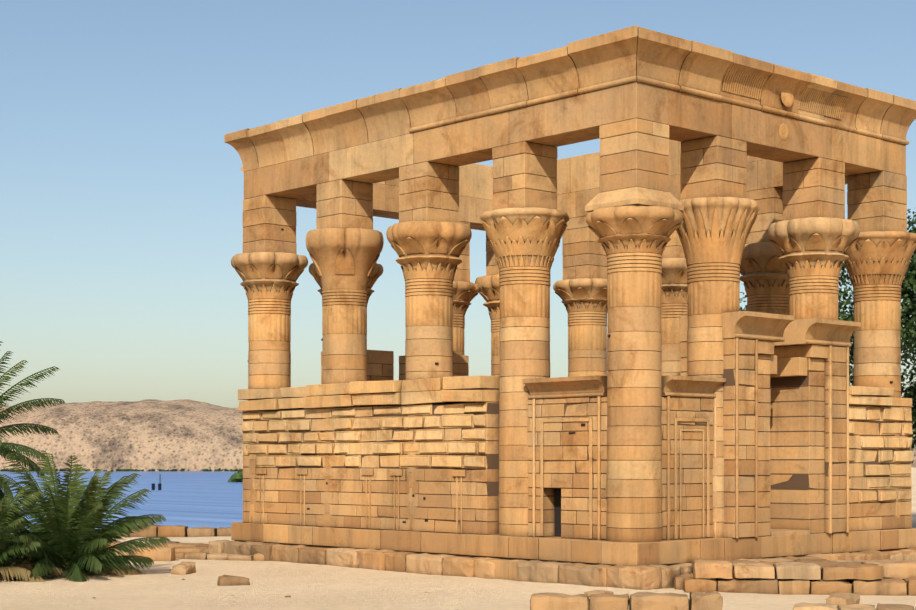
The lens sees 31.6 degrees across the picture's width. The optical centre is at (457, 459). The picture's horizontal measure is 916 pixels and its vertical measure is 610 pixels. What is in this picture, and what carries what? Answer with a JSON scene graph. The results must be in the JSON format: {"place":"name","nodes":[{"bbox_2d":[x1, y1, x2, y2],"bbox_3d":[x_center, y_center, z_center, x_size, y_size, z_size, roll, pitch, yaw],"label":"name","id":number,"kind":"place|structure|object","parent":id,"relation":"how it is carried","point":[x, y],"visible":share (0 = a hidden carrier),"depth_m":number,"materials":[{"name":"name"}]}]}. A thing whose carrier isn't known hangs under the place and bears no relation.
{"place":"outdoors","nodes":[
{"label":"outdoors","id":0,"kind":"place"},
{"bbox_2d":[0,471,242,533],"bbox_3d":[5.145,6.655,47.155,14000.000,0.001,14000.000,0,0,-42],"label":"lake water","id":1,"kind":"structure","parent":0,"point":[192,499],"depth_m":296.20,"materials":[{"name":"blue liquid"}]},
{"bbox_2d":[152,474,160,489],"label":"mooring posts","id":2,"kind":"object","parent":1,"relation":"in","point":[153,486],"visible":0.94,"depth_m":348.26,"materials":[{"name":"black"}]},
{"bbox_2d":[0,468,915,609],"bbox_3d":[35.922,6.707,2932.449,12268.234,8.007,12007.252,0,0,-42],"label":"sand ground","id":3,"kind":"structure","parent":0,"point":[158,585],"depth_m":44.63,"materials":[{"name":"beige sand"}]},
{"bbox_2d":[0,341,170,581],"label":"palm","id":4,"kind":"object","parent":3,"relation":"on","point":[64,533],"depth_m":50.05,"materials":[{"name":"green plant"}]},
{"bbox_2d":[93,525,915,609],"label":"stone blocks","id":5,"kind":"structure","parent":3,"relation":"on","point":[847,582],"depth_m":45.23,"materials":[{"name":"stone"}]},
{"bbox_2d":[231,82,915,586],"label":"temple walls","id":6,"kind":"structure","parent":3,"relation":"on","point":[615,120],"depth_m":52.14,"materials":[{"name":"beige stone"}]},
{"bbox_2d":[224,25,915,541],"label":"kiosk column cornices","id":7,"kind":"object","parent":6,"relation":"on","point":[646,307],"visible":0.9,"depth_m":51.43,"materials":[{"name":"stone"}]},
{"bbox_2d":[234,132,910,565],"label":"wall block","id":8,"kind":"structure","parent":6,"relation":"attached to","point":[798,482],"depth_m":51.83,"materials":[{"name":"beige stone"}]},
{"bbox_2d":[281,228,892,536],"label":"dark kiosk openings","id":9,"kind":"object","parent":6,"relation":"in","point":[557,512],"visible":0.23,"depth_m":49.63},
{"bbox_2d":[0,399,915,470],"bbox_3d":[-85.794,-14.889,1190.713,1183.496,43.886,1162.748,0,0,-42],"label":"hill","id":10,"kind":"structure","parent":0,"point":[178,435],"depth_m":893.60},
{"bbox_2d":[0,208,915,481],"bbox_3d":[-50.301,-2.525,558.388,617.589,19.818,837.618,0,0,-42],"label":"tree","id":11,"kind":"object","parent":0,"point":[908,324],"depth_m":76.58,"materials":[{"name":"green plant"}]},
{"bbox_2d":[0,0,915,448],"label":"sky","id":12,"kind":"structure","parent":0,"point":[122,187],"materials":[{"name":"blue"}]}
]}

